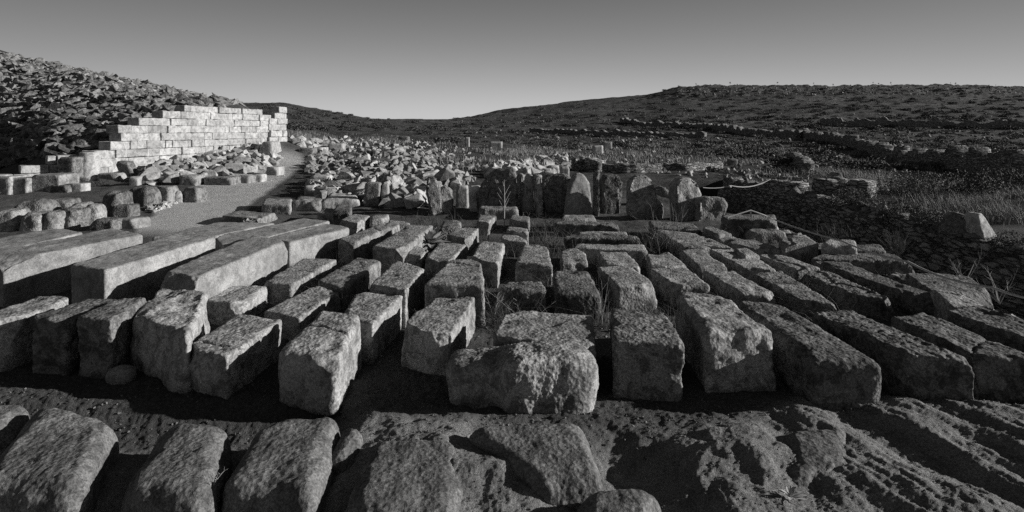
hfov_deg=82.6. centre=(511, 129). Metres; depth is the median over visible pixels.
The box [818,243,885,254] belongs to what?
stone block
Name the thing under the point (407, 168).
rubble stone
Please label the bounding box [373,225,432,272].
stone block
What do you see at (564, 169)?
ruin stone
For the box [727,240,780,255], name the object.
stone block
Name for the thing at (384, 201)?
rubble stone
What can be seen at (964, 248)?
drystone wall
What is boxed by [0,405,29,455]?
rock
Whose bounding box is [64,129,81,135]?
hillside slab
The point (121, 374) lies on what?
stone
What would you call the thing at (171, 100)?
hillside slab
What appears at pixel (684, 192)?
standing slab
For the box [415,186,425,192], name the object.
rubble stone
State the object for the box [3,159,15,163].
hillside slab
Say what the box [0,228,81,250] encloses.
stone block
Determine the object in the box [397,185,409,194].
rubble stone
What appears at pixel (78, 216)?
boulder
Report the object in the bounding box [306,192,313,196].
rubble stone
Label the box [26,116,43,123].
hillside slab
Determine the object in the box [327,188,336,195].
rubble stone
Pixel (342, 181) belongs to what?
rubble stone
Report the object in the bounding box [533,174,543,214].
standing slab
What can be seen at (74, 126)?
hillside slab
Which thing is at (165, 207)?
path edge stone scatter
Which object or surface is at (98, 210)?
boulder
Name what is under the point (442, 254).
stone block
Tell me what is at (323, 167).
rubble stone
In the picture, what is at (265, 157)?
wall foot stone
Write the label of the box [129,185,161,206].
boulder
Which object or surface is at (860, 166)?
hill scrub
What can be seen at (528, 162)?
ruin chunk scatter
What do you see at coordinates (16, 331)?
stone block
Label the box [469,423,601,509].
rock
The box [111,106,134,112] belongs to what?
hillside slab
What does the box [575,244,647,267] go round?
stone block
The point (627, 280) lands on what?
stone block
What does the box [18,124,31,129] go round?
hillside slab
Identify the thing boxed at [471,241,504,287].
stone block
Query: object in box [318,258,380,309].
stone block
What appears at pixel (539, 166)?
ruin chunk
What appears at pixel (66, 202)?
boulder
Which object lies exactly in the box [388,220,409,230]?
stone block
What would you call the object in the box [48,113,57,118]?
hillside slab
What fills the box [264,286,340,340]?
stone block
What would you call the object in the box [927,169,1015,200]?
bush
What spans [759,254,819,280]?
stone block
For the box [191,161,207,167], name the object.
wall foot stone
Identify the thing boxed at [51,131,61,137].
hillside slab
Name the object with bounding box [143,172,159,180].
wall foot stone
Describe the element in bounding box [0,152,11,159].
hillside slab
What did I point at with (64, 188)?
stone block
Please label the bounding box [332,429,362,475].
rock
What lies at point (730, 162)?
ruin stone
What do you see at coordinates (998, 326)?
stone block
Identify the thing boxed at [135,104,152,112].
hillside slab
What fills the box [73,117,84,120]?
hillside slab
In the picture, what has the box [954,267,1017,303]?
dry weed
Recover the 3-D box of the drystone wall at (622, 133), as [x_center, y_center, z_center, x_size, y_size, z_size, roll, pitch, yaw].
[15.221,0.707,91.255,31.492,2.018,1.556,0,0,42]
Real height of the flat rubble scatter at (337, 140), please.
1.571 m
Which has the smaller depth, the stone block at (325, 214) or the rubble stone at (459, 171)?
the stone block at (325, 214)
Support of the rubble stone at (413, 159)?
on the ground at (898, 424)
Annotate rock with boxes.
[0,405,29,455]
[0,408,119,511]
[121,423,231,511]
[220,417,339,511]
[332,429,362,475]
[345,439,462,511]
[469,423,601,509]
[577,489,660,511]
[702,425,762,441]
[785,429,847,487]
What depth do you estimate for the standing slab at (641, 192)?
13.10 m
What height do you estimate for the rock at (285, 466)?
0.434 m
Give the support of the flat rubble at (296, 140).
on the ground at (898, 424)
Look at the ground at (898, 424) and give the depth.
4.17 m
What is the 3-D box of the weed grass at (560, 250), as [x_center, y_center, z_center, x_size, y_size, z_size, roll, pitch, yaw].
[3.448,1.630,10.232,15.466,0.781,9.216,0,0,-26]
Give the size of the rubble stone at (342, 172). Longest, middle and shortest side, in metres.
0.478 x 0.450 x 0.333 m
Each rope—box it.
[703,179,770,188]
[727,210,1023,298]
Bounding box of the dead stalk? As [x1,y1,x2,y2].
[498,183,510,226]
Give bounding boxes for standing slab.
[426,176,442,215]
[440,185,453,213]
[476,168,518,213]
[516,173,523,209]
[521,173,533,212]
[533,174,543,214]
[542,173,569,212]
[563,173,592,215]
[592,171,599,215]
[599,174,622,213]
[626,174,657,218]
[655,186,668,198]
[657,199,663,217]
[669,177,700,220]
[693,196,727,220]
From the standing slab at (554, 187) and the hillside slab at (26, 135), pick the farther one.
the hillside slab at (26, 135)
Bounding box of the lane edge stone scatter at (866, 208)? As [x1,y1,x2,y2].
[812,195,877,210]
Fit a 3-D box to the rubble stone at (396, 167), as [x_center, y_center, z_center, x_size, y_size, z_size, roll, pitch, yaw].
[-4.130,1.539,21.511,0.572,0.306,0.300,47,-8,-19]
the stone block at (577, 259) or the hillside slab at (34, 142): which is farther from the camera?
the hillside slab at (34, 142)
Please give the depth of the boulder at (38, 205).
13.30 m
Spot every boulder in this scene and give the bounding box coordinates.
[0,208,30,231]
[14,198,61,212]
[19,210,51,231]
[43,209,66,229]
[54,197,80,208]
[63,205,91,228]
[72,201,93,206]
[86,203,106,222]
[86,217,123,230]
[102,190,133,215]
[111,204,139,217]
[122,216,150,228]
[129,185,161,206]
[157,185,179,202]
[175,191,183,202]
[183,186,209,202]
[292,196,322,211]
[322,192,359,208]
[446,339,598,414]
[829,172,842,177]
[936,211,965,243]
[964,212,995,238]
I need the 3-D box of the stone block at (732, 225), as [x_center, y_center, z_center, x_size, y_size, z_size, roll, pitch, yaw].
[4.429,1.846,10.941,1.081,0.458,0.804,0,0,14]
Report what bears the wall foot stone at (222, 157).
on the wall foot stone scatter at (253, 153)
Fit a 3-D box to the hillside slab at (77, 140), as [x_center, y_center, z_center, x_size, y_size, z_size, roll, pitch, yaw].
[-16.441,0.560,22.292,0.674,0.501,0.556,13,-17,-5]
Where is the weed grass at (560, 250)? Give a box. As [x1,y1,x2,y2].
[253,189,902,334]
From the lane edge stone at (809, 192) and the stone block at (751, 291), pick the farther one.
the lane edge stone at (809, 192)
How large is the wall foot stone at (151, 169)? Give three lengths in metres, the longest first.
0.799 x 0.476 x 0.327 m
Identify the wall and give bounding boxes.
[0,155,78,175]
[81,105,270,172]
[529,128,706,137]
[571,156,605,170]
[602,162,662,173]
[620,117,802,138]
[663,161,722,170]
[717,180,808,201]
[722,177,1023,319]
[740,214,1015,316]
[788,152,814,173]
[801,128,1023,180]
[811,176,876,197]
[821,116,1023,128]
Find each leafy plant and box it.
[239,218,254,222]
[423,227,449,248]
[778,486,807,500]
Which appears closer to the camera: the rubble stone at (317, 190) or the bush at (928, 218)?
the bush at (928, 218)
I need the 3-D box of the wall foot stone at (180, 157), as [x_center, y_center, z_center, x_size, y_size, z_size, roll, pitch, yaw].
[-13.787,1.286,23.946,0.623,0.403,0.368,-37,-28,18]
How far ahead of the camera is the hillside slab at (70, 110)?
29.72 m
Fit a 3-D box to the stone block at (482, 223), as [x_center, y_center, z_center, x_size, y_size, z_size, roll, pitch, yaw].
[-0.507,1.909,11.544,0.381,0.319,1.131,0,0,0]
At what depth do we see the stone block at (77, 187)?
17.67 m
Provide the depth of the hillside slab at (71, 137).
22.76 m
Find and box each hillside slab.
[0,129,12,134]
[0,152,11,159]
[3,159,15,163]
[10,138,23,143]
[12,115,22,121]
[12,144,26,153]
[13,124,25,132]
[14,153,32,163]
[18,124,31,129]
[19,145,31,152]
[20,146,35,163]
[23,110,34,117]
[23,132,29,137]
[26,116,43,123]
[30,139,38,144]
[35,137,49,150]
[37,126,52,137]
[40,108,49,112]
[43,129,54,136]
[44,140,67,154]
[44,148,60,154]
[46,137,63,143]
[47,116,59,125]
[48,102,64,111]
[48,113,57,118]
[48,119,65,126]
[50,117,64,124]
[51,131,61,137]
[55,144,77,153]
[56,124,83,131]
[56,135,63,143]
[59,128,76,132]
[62,133,74,137]
[63,108,76,113]
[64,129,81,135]
[64,133,80,141]
[65,141,76,148]
[72,114,85,116]
[72,136,91,148]
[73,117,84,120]
[75,141,98,148]
[79,109,97,112]
[80,129,95,135]
[83,115,100,123]
[89,133,108,139]
[90,120,100,125]
[91,113,104,117]
[93,129,108,134]
[97,109,107,113]
[104,98,120,102]
[105,103,127,107]
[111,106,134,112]
[117,112,130,118]
[128,101,147,104]
[130,113,141,117]
[135,104,151,111]
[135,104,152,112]
[141,112,151,117]
[142,95,152,99]
[162,105,176,110]
[164,98,175,103]
[181,97,199,101]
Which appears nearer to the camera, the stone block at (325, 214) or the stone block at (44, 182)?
the stone block at (325, 214)
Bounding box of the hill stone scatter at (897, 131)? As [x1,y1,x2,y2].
[459,88,1021,148]
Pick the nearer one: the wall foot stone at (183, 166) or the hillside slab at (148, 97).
the wall foot stone at (183, 166)
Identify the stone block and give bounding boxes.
[0,174,32,194]
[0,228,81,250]
[0,228,142,306]
[0,296,67,371]
[13,177,31,194]
[31,173,79,191]
[32,299,115,375]
[50,184,71,192]
[58,157,83,178]
[66,183,90,191]
[71,231,215,303]
[76,297,146,378]
[98,172,126,180]
[116,160,138,175]
[129,176,142,185]
[130,288,209,393]
[152,222,274,240]
[160,235,287,298]
[179,174,204,185]
[189,314,281,399]
[204,176,240,184]
[206,286,267,325]
[215,218,329,250]
[222,211,277,222]
[240,175,255,182]
[254,173,266,181]
[259,141,281,154]
[261,198,292,214]
[264,258,335,304]
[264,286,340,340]
[266,166,284,175]
[270,224,348,267]
[278,311,361,416]
[299,148,316,154]
[304,185,317,195]
[312,174,332,182]
[314,147,327,151]
[317,208,333,224]
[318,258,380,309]
[328,143,345,151]
[333,204,351,224]
[338,225,390,263]
[339,214,369,235]
[344,292,402,363]
[364,182,381,205]
[370,261,426,328]
[371,214,388,227]
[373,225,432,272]
[381,183,389,197]
[385,222,399,235]
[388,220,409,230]
[401,296,475,375]
[405,246,427,269]
[424,259,485,326]
[425,243,466,278]
[441,220,461,240]
[447,228,478,252]
[456,185,468,207]
[469,185,479,211]
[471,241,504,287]
[477,214,495,234]
[479,205,518,219]
[493,311,595,358]
[496,281,546,313]
[501,232,526,256]
[506,227,528,244]
[509,215,529,231]
[515,244,552,284]
[552,271,600,320]
[554,220,619,235]
[560,248,587,271]
[561,215,595,221]
[563,234,639,250]
[575,231,627,235]
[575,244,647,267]
[596,251,639,273]
[598,266,656,310]
[610,308,684,401]
[646,252,685,278]
[649,221,701,240]
[649,267,709,306]
[654,229,731,258]
[675,292,776,392]
[679,243,710,258]
[679,249,726,279]
[701,226,731,241]
[703,270,776,306]
[705,235,742,244]
[709,249,775,280]
[720,214,776,238]
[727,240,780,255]
[734,248,759,259]
[738,301,881,409]
[743,229,785,243]
[753,271,836,321]
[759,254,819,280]
[778,236,818,264]
[798,270,895,320]
[811,253,914,274]
[812,310,973,400]
[814,261,934,316]
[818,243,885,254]
[821,239,856,254]
[891,313,1023,403]
[905,273,993,308]
[928,290,982,321]
[947,305,1023,352]
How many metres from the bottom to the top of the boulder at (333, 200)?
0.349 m
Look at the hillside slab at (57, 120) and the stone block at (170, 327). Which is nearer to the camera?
the stone block at (170, 327)
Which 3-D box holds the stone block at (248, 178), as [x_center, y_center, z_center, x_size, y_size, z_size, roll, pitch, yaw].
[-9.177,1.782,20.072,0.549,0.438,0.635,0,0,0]
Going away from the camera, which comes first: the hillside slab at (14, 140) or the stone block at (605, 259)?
the stone block at (605, 259)
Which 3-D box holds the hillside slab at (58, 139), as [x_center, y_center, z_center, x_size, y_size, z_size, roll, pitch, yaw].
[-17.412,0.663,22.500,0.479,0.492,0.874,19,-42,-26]
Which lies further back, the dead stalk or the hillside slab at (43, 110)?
the hillside slab at (43, 110)
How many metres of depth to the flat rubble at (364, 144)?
40.54 m
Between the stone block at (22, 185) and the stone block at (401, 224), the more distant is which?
the stone block at (22, 185)
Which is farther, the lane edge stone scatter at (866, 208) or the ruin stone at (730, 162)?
the ruin stone at (730, 162)
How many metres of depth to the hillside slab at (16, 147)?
24.61 m
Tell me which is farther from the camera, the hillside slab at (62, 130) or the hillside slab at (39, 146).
the hillside slab at (62, 130)
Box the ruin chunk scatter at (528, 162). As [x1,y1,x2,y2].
[479,152,570,173]
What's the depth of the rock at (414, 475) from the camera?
3.21 m
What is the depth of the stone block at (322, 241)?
8.73 m
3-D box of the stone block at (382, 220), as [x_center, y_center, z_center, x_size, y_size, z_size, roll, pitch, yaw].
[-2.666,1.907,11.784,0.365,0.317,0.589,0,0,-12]
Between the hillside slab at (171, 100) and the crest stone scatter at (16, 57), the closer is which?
the hillside slab at (171, 100)
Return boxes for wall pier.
[267,106,287,141]
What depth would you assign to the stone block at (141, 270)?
6.59 m
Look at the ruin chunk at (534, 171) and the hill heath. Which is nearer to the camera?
the ruin chunk at (534, 171)
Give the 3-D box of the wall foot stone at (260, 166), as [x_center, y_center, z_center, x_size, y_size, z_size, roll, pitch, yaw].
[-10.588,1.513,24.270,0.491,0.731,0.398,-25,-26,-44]
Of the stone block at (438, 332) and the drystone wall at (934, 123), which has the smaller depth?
the stone block at (438, 332)
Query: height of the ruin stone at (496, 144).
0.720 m
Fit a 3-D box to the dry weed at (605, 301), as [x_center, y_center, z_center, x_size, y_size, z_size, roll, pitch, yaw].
[0.922,1.680,5.876,0.300,0.644,0.599,0,0,8]
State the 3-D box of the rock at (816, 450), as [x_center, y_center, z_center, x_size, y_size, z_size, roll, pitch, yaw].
[1.829,2.105,3.489,0.509,0.404,0.752,0,0,21]
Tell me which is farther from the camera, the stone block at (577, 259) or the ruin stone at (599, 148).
the ruin stone at (599, 148)
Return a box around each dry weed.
[203,467,226,484]
[484,287,512,322]
[486,290,553,312]
[593,262,619,326]
[629,211,675,252]
[648,203,688,255]
[874,224,916,255]
[950,249,986,276]
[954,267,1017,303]
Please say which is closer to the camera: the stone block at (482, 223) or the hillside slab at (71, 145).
the stone block at (482, 223)
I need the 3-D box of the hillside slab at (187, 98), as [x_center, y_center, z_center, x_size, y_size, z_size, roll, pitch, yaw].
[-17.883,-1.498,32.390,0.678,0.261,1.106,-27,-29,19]
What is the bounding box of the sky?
[0,0,1023,118]
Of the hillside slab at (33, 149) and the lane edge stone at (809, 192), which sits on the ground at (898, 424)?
the hillside slab at (33, 149)
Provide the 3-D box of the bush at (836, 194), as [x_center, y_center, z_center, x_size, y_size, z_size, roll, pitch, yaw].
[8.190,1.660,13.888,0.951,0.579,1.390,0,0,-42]
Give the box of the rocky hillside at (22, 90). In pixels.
[0,52,245,167]
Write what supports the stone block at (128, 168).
on the ground at (898, 424)
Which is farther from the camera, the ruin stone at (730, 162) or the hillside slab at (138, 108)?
the ruin stone at (730, 162)
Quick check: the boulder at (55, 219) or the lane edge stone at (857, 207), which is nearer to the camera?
the boulder at (55, 219)
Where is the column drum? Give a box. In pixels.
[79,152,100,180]
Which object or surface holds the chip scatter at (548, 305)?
on the ground at (898, 424)
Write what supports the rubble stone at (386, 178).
on the ground at (898, 424)
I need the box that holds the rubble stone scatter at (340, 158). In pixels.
[302,141,475,203]
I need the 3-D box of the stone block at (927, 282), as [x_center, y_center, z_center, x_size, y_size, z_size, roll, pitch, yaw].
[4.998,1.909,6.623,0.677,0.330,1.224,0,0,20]
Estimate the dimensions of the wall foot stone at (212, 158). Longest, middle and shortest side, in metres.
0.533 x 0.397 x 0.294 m
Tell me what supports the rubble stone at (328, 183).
on the ground at (898, 424)
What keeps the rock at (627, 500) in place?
on the ground at (898, 424)
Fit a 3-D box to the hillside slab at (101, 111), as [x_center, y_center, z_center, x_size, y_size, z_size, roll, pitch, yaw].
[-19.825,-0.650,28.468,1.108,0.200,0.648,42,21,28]
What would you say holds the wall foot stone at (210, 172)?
on the ground at (898, 424)
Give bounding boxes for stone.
[105,365,136,384]
[140,166,162,175]
[141,178,147,183]
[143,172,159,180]
[153,159,166,164]
[155,165,166,171]
[162,173,178,183]
[163,171,180,176]
[169,155,182,161]
[169,164,179,169]
[172,159,183,164]
[179,165,188,168]
[179,171,189,175]
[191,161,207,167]
[202,169,217,176]
[209,156,216,161]
[211,165,226,175]
[215,156,225,160]
[224,163,243,171]
[225,152,236,158]
[233,153,245,159]
[235,157,250,161]
[238,149,248,154]
[239,145,250,149]
[243,159,251,164]
[243,163,251,173]
[246,165,257,172]
[251,158,265,169]
[261,155,269,161]
[269,152,275,157]
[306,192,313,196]
[314,186,326,195]
[318,165,327,169]
[319,190,327,198]
[324,180,341,186]
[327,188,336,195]
[336,179,345,184]
[339,170,353,174]
[342,172,357,179]
[358,171,372,176]
[362,166,370,170]
[370,161,377,166]
[377,198,389,207]
[381,176,390,183]
[383,192,397,207]
[387,193,402,202]
[389,183,398,188]
[393,165,402,171]
[394,191,403,197]
[396,200,405,207]
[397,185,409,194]
[398,136,409,140]
[403,166,412,171]
[403,193,426,208]
[404,174,414,181]
[405,177,417,184]
[407,184,418,192]
[410,157,417,162]
[411,178,425,185]
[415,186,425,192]
[416,170,423,176]
[416,189,427,204]
[452,169,464,174]
[465,137,469,146]
[489,142,501,147]
[549,165,558,172]
[560,166,568,175]
[592,145,602,153]
[601,141,611,149]
[727,159,737,165]
[790,187,800,194]
[804,191,815,193]
[850,200,866,210]
[874,202,886,210]
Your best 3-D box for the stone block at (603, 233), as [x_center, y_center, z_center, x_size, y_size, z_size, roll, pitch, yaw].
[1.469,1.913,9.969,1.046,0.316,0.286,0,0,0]
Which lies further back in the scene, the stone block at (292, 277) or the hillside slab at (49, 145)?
the hillside slab at (49, 145)
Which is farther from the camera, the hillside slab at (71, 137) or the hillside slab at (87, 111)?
the hillside slab at (87, 111)
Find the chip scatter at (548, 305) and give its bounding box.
[345,266,665,362]
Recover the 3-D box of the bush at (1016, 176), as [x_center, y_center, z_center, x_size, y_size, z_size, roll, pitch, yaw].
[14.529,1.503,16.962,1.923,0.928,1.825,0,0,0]
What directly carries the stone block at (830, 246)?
on the ground at (898, 424)
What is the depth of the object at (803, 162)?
28.08 m
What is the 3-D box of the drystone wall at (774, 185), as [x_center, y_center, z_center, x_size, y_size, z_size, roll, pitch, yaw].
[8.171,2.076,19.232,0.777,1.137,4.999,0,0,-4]
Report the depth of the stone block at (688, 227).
10.56 m
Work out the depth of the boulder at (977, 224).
10.00 m
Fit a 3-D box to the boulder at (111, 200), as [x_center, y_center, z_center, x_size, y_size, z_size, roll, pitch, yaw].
[-9.214,1.800,13.602,0.600,0.739,0.610,0,0,0]
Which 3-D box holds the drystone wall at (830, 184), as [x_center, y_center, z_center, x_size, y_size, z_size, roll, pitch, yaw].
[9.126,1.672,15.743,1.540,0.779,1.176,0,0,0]
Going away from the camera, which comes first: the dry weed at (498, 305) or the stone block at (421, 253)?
the dry weed at (498, 305)
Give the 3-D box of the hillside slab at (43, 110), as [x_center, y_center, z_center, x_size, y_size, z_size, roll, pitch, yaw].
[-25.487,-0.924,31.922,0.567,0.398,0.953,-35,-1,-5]
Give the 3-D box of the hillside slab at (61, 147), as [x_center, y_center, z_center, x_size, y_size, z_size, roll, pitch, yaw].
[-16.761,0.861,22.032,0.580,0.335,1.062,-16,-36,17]
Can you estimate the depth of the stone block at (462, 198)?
14.54 m
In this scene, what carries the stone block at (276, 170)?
on the ground at (898, 424)
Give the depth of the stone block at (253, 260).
6.78 m
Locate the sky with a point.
(381, 59)
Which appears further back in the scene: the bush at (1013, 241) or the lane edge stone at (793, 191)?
the lane edge stone at (793, 191)
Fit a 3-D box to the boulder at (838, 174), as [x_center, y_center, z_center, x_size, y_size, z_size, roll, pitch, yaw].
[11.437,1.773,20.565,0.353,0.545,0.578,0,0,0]
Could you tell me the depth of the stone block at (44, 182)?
17.61 m
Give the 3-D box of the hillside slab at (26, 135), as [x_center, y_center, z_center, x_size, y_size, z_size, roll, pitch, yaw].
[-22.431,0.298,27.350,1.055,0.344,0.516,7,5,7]
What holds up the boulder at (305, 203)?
on the ground at (898, 424)
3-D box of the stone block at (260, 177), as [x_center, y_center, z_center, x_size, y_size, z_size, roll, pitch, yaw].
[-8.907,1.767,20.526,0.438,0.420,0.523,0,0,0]
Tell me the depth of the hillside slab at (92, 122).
25.47 m
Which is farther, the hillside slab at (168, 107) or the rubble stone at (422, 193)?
the hillside slab at (168, 107)
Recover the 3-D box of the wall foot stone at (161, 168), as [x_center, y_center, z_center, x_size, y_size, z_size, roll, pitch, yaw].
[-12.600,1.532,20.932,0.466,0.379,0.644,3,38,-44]
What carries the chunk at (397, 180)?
on the ground at (898, 424)
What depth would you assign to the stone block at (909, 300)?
6.58 m
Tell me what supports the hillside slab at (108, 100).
on the ground at (898, 424)
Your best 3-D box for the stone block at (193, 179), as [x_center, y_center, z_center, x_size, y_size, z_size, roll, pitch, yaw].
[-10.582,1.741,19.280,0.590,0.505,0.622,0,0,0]
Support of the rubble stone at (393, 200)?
on the ground at (898, 424)
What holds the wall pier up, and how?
attached to the ashlar wall at (185, 131)
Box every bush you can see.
[79,176,90,182]
[87,179,109,185]
[823,188,889,209]
[875,199,925,231]
[877,169,951,197]
[907,206,958,233]
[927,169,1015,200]
[969,165,1023,192]
[989,230,1023,258]
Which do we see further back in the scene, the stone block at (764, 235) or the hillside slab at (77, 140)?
the hillside slab at (77, 140)
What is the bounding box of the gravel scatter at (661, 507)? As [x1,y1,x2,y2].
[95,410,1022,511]
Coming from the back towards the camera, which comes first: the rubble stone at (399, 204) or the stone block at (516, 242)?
the rubble stone at (399, 204)
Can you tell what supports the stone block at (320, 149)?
on the ground at (898, 424)
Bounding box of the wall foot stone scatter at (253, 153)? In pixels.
[138,138,280,184]
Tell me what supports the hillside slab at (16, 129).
on the ground at (898, 424)
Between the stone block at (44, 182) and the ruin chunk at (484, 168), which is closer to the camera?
the stone block at (44, 182)
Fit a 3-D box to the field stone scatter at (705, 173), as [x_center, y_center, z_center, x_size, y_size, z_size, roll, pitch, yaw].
[5.612,1.389,42.358,38.848,1.765,35.114,0,0,35]
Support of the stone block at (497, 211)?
on the ground at (898, 424)
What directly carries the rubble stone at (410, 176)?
on the ground at (898, 424)
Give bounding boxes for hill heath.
[420,94,1023,162]
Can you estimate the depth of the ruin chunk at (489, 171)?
22.76 m
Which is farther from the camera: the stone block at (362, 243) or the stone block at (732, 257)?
the stone block at (362, 243)
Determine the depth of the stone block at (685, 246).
8.75 m
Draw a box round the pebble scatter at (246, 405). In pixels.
[0,381,1023,465]
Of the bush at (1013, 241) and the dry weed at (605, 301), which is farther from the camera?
the bush at (1013, 241)
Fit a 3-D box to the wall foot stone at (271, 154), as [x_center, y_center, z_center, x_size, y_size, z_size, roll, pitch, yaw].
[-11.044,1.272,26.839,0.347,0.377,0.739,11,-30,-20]
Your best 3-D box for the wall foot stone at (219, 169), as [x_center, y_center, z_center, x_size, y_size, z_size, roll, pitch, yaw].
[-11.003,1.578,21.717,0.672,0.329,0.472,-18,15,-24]
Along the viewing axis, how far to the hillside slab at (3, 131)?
29.67 m
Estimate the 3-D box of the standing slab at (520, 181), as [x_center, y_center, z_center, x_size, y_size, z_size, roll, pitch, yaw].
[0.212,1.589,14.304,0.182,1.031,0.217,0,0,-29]
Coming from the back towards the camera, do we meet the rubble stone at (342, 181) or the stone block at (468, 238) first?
the rubble stone at (342, 181)
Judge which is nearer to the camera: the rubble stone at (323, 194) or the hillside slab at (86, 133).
the rubble stone at (323, 194)
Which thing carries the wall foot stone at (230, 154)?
on the ground at (898, 424)
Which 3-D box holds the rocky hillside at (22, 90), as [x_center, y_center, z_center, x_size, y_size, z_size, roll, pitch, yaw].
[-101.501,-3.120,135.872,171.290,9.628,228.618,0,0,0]
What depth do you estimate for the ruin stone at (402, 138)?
54.77 m
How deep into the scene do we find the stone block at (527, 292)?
6.31 m
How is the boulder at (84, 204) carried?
on the ground at (898, 424)
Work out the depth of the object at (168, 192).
15.34 m
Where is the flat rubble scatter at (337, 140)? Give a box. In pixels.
[290,135,451,157]
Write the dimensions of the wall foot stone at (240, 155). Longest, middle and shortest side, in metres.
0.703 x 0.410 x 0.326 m
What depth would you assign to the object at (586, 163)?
27.28 m
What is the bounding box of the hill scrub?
[261,86,1023,205]
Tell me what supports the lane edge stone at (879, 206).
on the drystone wall at (964, 248)
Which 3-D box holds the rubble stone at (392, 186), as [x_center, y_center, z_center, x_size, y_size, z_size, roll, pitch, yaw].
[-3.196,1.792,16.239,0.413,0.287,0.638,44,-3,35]
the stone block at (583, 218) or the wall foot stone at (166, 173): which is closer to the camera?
the stone block at (583, 218)
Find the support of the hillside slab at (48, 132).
on the ground at (898, 424)
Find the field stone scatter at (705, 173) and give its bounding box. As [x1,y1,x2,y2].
[302,139,907,189]
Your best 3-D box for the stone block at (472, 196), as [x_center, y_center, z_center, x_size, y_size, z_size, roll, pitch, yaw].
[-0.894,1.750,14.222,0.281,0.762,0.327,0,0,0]
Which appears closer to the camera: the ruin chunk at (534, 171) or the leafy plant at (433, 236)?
the leafy plant at (433, 236)
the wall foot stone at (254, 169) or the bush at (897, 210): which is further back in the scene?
the wall foot stone at (254, 169)
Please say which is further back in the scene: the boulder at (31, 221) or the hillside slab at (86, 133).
the hillside slab at (86, 133)
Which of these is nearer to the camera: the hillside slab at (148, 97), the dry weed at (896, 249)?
the dry weed at (896, 249)
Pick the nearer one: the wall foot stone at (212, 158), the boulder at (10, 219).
the boulder at (10, 219)
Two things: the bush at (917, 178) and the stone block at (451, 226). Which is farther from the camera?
the bush at (917, 178)
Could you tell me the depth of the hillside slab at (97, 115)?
27.33 m
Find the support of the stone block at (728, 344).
on the ground at (898, 424)
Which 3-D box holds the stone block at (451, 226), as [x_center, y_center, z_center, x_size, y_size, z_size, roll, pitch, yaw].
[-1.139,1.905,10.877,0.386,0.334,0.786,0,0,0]
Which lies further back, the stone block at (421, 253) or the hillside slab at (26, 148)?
the hillside slab at (26, 148)
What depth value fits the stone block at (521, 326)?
4.80 m
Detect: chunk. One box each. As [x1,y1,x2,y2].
[344,182,366,191]
[362,154,370,160]
[376,158,389,161]
[392,175,403,185]
[422,171,435,176]
[434,168,454,184]
[450,179,461,188]
[481,164,492,171]
[483,168,495,175]
[516,169,523,174]
[522,167,530,174]
[531,167,541,175]
[536,164,545,169]
[539,169,545,176]
[545,161,554,165]
[545,169,553,174]
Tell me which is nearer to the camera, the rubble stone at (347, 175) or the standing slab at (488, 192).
the standing slab at (488, 192)
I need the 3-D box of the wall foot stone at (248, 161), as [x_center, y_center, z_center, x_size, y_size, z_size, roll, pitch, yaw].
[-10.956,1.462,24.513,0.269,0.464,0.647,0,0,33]
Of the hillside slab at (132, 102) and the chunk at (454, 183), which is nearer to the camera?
the chunk at (454, 183)
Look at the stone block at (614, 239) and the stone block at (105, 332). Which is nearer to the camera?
the stone block at (105, 332)
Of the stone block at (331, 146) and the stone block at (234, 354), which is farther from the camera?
the stone block at (331, 146)
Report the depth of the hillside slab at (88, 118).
26.41 m
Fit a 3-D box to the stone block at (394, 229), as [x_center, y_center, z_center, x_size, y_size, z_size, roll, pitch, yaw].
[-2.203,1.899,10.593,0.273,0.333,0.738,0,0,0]
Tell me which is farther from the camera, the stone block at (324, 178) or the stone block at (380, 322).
the stone block at (324, 178)
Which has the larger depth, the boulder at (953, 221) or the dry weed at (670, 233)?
the boulder at (953, 221)
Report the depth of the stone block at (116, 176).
19.96 m
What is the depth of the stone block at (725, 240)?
9.38 m
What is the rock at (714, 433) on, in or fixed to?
on the ground at (898, 424)
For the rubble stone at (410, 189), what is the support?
on the ground at (898, 424)
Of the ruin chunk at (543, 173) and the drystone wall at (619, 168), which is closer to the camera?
the ruin chunk at (543, 173)
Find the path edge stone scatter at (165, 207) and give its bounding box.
[145,201,177,210]
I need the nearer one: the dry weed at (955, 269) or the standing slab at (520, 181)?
the dry weed at (955, 269)
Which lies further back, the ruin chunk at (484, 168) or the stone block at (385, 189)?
the ruin chunk at (484, 168)
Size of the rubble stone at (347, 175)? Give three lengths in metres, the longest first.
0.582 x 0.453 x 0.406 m
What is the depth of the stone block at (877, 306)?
6.37 m
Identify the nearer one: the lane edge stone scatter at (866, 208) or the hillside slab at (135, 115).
the lane edge stone scatter at (866, 208)
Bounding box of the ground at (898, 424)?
[0,50,1023,511]
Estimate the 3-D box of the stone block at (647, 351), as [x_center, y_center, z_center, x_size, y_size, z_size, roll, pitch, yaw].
[1.060,1.815,4.706,0.530,0.520,0.838,0,0,7]
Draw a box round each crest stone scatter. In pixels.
[0,52,212,97]
[676,85,1023,96]
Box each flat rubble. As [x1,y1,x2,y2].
[291,137,300,143]
[310,138,321,142]
[360,142,369,146]
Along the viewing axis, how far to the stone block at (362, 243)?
8.93 m
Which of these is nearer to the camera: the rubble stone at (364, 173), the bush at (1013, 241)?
the bush at (1013, 241)
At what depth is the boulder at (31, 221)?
11.51 m
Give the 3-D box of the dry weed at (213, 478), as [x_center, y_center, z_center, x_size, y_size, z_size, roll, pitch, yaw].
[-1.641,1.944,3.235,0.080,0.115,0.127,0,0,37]
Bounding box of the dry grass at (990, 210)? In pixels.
[287,128,1023,226]

